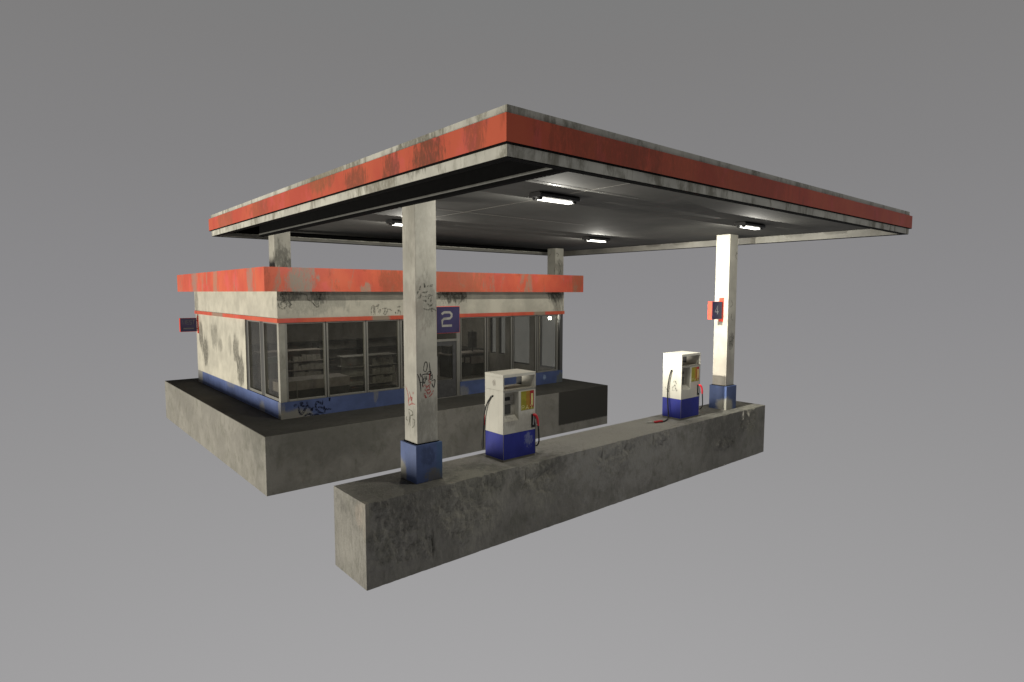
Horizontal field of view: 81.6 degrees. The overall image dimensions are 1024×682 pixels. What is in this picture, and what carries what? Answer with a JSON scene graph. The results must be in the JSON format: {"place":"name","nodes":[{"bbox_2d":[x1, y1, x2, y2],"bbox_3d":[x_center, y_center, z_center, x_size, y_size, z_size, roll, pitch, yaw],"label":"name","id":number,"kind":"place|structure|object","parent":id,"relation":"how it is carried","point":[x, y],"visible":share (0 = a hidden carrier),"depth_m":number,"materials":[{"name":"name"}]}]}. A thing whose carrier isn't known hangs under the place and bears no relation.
{"place":"outdoors","nodes":[
{"label":"outdoors","id":0,"kind":"place"},
{"bbox_2d":[177,267,582,419],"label":"shop building","id":1,"kind":"structure","parent":0,"point":[238,312],"depth_m":18.56,"materials":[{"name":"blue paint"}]},
{"bbox_2d":[179,316,198,332],"bbox_3d":[-11.843,-0.594,21.773,0.615,0.640,0.137,-4,6,-40],"label":"hanging sign","id":2,"kind":"object","parent":1,"relation":"attached to","point":[188,324],"visible":1,"depth_m":21.71,"materials":[{"name":"blue metal"}]},
{"bbox_2d":[247,320,262,394],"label":"window","id":3,"kind":"structure","parent":1,"relation":"in","point":[252,388],"depth_m":17.57,"materials":[{"name":"metal"}]},
{"bbox_2d":[251,343,259,375],"bbox_3d":[-10.496,0.788,22.868,1.920,1.290,0.540,-4,6,-40],"label":"wall shelf","id":4,"kind":"object","parent":1,"relation":"on","point":[255,346],"depth_m":23.40,"materials":[{"name":"metal"}]},
{"bbox_2d":[263,322,278,401],"bbox_3d":[-6.511,0.532,16.143,0.080,2.105,1.185,-4,6,-40],"label":"window","id":5,"kind":"structure","parent":1,"relation":"in","point":[267,394],"depth_m":16.53,"materials":[{"name":"metal"}]},
{"bbox_2d":[267,356,277,393],"bbox_3d":[-7.211,1.164,17.812,0.350,1.370,0.300,-4,6,-40],"label":"display rack","id":6,"kind":"object","parent":1,"relation":"on","point":[272,366],"visible":0.34,"depth_m":17.70,"materials":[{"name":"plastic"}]},
{"bbox_2d":[254,348,322,389],"bbox_3d":[-7.884,0.955,21.039,2.248,1.262,0.620,-4,6,-40],"label":"display rack","id":7,"kind":"object","parent":1,"relation":"on","point":[304,362],"visible":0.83,"depth_m":21.07,"materials":[{"name":"metal"}]},
{"bbox_2d":[267,340,316,350],"bbox_3d":[-8.970,0.685,24.157,1.920,1.290,0.540,-4,6,-40],"label":"wall shelf","id":8,"kind":"object","parent":1,"relation":"on","point":[296,345],"depth_m":24.41,"materials":[{"name":"metal"}]},
{"bbox_2d":[285,322,326,401],"bbox_3d":[-5.571,0.541,16.053,1.107,2.105,0.090,-4,6,-40],"label":"window","id":9,"kind":"structure","parent":1,"relation":"in","point":[323,323],"depth_m":16.15,"materials":[{"name":"metal"}]},
{"bbox_2d":[268,373,349,398],"bbox_3d":[-5.905,1.477,17.378,2.110,0.820,0.850,-4,6,-40],"label":"display counter","id":10,"kind":"object","parent":1,"relation":"on","point":[307,386],"visible":0.64,"depth_m":17.05,"materials":[{"name":"laminate"}]},
{"bbox_2d":[314,338,361,369],"bbox_3d":[-7.445,0.582,25.447,1.920,1.290,0.540,-4,6,-40],"label":"wall shelf","id":11,"kind":"object","parent":1,"relation":"on","point":[340,347],"depth_m":25.64,"materials":[{"name":"metal"}]},
{"bbox_2d":[325,320,366,396],"bbox_3d":[-4.684,0.481,16.804,1.180,2.105,0.090,-4,6,-40],"label":"window","id":12,"kind":"structure","parent":1,"relation":"in","point":[326,323],"depth_m":16.80,"materials":[{"name":"metal"}]},
{"bbox_2d":[337,352,396,391],"bbox_3d":[-4.882,1.064,20.051,1.890,1.212,0.620,-4,6,-40],"label":"display rack","id":13,"kind":"object","parent":1,"relation":"on","point":[381,371],"visible":0.91,"depth_m":19.94,"materials":[{"name":"grey metal"}]},
{"bbox_2d":[358,336,402,364],"bbox_3d":[-5.920,0.479,26.737,1.920,1.290,0.540,-4,6,-40],"label":"wall shelf","id":14,"kind":"object","parent":1,"relation":"on","point":[382,344],"depth_m":26.96,"materials":[{"name":"metal"}]},
{"bbox_2d":[365,319,399,392],"bbox_3d":[-3.807,0.422,17.545,1.087,2.105,0.090,-4,6,-40],"label":"window","id":15,"kind":"structure","parent":1,"relation":"in","point":[398,328],"depth_m":17.62,"materials":[{"name":"metal"}]},
{"bbox_2d":[399,319,403,388],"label":"window","id":16,"kind":"structure","parent":1,"relation":"in","point":[400,320],"depth_m":17.91,"materials":[{"name":"metal"}]},
{"bbox_2d":[437,341,455,397],"bbox_3d":[-2.182,0.910,18.940,0.990,1.783,0.114,-4,6,-40],"label":"door","id":17,"kind":"structure","parent":1,"relation":"in","point":[445,388],"depth_m":19.11,"materials":[{"name":"grey metal"}]},
{"bbox_2d":[438,345,490,377],"bbox_3d":[-1.893,0.752,23.819,2.050,1.230,0.800,-4,6,-40],"label":"shop counter","id":18,"kind":"object","parent":1,"relation":"on","point":[473,362],"visible":0.65,"depth_m":23.49,"materials":[{"name":"laminate"}]},
{"bbox_2d":[461,346,483,350],"bbox_3d":[-2.123,0.725,26.252,0.740,0.890,2.400,-4,6,-40],"label":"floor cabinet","id":19,"kind":"object","parent":1,"relation":"on","point":[465,348],"visible":0.21,"depth_m":25.69,"materials":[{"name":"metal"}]},
{"bbox_2d":[460,317,485,381],"bbox_3d":[-1.287,0.251,19.676,1.042,2.105,0.090,-4,6,-40],"label":"window","id":20,"kind":"structure","parent":1,"relation":"in","point":[461,380],"depth_m":19.73,"materials":[{"name":"metal"}]},
{"bbox_2d":[491,318,495,352],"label":"window","id":21,"kind":"structure","parent":1,"relation":"in","point":[491,318],"depth_m":25.45,"materials":[{"name":"metal"}]},
{"bbox_2d":[486,316,511,371],"bbox_3d":[-0.432,0.194,20.399,1.090,2.105,0.090,-4,6,-40],"label":"window","id":22,"kind":"structure","parent":1,"relation":"in","point":[488,316],"depth_m":20.14,"materials":[{"name":"metal"}]},
{"bbox_2d":[499,317,504,353],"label":"window","id":23,"kind":"structure","parent":1,"relation":"in","point":[499,317],"depth_m":24.98,"materials":[{"name":"metal"}]},
{"bbox_2d":[513,317,528,364],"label":"window","id":24,"kind":"structure","parent":1,"relation":"in","point":[513,317],"depth_m":24.32,"materials":[{"name":"metal"}]},
{"bbox_2d":[512,315,535,370],"bbox_3d":[0.435,0.135,21.133,1.116,2.105,0.090,-4,6,-40],"label":"window","id":25,"kind":"structure","parent":1,"relation":"in","point":[519,315],"depth_m":21.40,"materials":[{"name":"metal"}]},
{"bbox_2d":[536,314,557,372],"bbox_3d":[1.290,0.077,21.856,1.038,2.105,0.090,-4,6,-40],"label":"window","id":26,"kind":"structure","parent":1,"relation":"in","point":[556,324],"depth_m":21.98,"materials":[{"name":"metal"}]},
{"bbox_2d":[540,316,554,367],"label":"window","id":27,"kind":"structure","parent":1,"relation":"in","point":[541,365],"depth_m":23.07,"materials":[{"name":"metal"}]},
{"bbox_2d":[166,378,605,436],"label":"pavement","id":28,"kind":"structure","parent":0,"point":[264,424],"depth_m":16.92,"materials":[{"name":"concrete"}]},
{"bbox_2d":[165,381,607,495],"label":"concrete base","id":29,"kind":"structure","parent":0,"point":[275,464],"depth_m":15.89,"materials":[{"name":"concrete"}]},
{"bbox_2d":[466,330,477,350],"bbox_3d":[-1.601,-0.015,23.998,0.655,0.868,0.647,-4,6,-40],"label":"rotating rack","id":30,"kind":"object","parent":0,"point":[472,339],"visible":1,"depth_m":23.91,"materials":[{"name":"metal"}]},
{"bbox_2d":[0,0,1023,681],"label":"sky","id":31,"kind":"structure","parent":0,"point":[875,533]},
{"bbox_2d":[334,401,764,590],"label":"concrete pump island","id":32,"kind":"structure","parent":0,"point":[391,527],"depth_m":11.63,"materials":[{"name":"concrete"}]},
{"bbox_2d":[481,369,539,461],"bbox_3d":[-0.039,1.495,12.151,1.026,1.745,0.709,-3,6,-32],"label":"fuel pump","id":33,"kind":"object","parent":32,"relation":"on","point":[510,417],"visible":1,"depth_m":11.95,"materials":[{"name":"metal"}]},
{"bbox_2d":[209,104,912,483],"bbox_3d":[0.995,-0.576,15.353,13.120,5.360,12.196,-4,6,-40],"label":"canopy","id":34,"kind":"object","parent":32,"relation":"on","point":[469,184],"visible":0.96,"depth_m":10.55,"materials":[{"name":"paint"}]},
{"bbox_2d":[386,219,401,225],"bbox_3d":[-2.413,-2.704,13.683,0.940,0.124,0.297,-4,6,-40],"label":"ceiling light","id":35,"kind":"object","parent":34,"relation":"attached to","point":[396,222],"visible":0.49,"depth_m":13.38,"materials":[{"name":"white plastic"}]},
{"bbox_2d":[437,306,459,333],"bbox_3d":[-1.238,-0.405,10.882,0.597,0.680,0.136,-4,6,-40],"label":"hanging sign","id":36,"kind":"object","parent":34,"relation":"attached to","point":[448,319],"visible":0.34,"depth_m":10.86,"materials":[{"name":"metal"}]},
{"bbox_2d":[529,191,579,204],"bbox_3d":[0.725,-2.399,9.997,0.940,0.124,0.297,-4,6,-40],"label":"ceiling light","id":37,"kind":"object","parent":34,"relation":"attached to","point":[553,197],"visible":1,"depth_m":9.86,"materials":[{"name":"white plastic"}]},
{"bbox_2d":[582,236,609,242],"bbox_3d":[2.517,-3.026,17.721,0.940,0.124,0.297,-4,6,-40],"label":"ceiling light","id":38,"kind":"object","parent":34,"relation":"attached to","point":[596,239],"visible":1,"depth_m":17.57,"materials":[{"name":"white plastic"}]},
{"bbox_2d":[708,298,723,321],"bbox_3d":[5.773,-0.879,16.811,0.612,0.680,0.136,-4,6,-40],"label":"hanging sign","id":39,"kind":"object","parent":34,"relation":"attached to","point":[715,309],"visible":1,"depth_m":16.73,"materials":[{"name":"blue metal"}]},
{"bbox_2d":[734,221,764,229],"bbox_3d":[5.635,-2.724,14.058,0.940,0.124,0.297,-4,6,-40],"label":"ceiling light","id":40,"kind":"object","parent":34,"relation":"attached to","point":[750,225],"visible":1,"depth_m":13.86,"materials":[{"name":"white plastic"}]},
{"bbox_2d":[646,351,702,422],"bbox_3d":[4.257,1.212,15.706,1.891,1.747,0.708,-4,6,-40],"label":"fuel pump","id":41,"kind":"object","parent":32,"relation":"on","point":[682,391],"visible":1,"depth_m":15.82,"materials":[{"name":"metal"}]}
]}

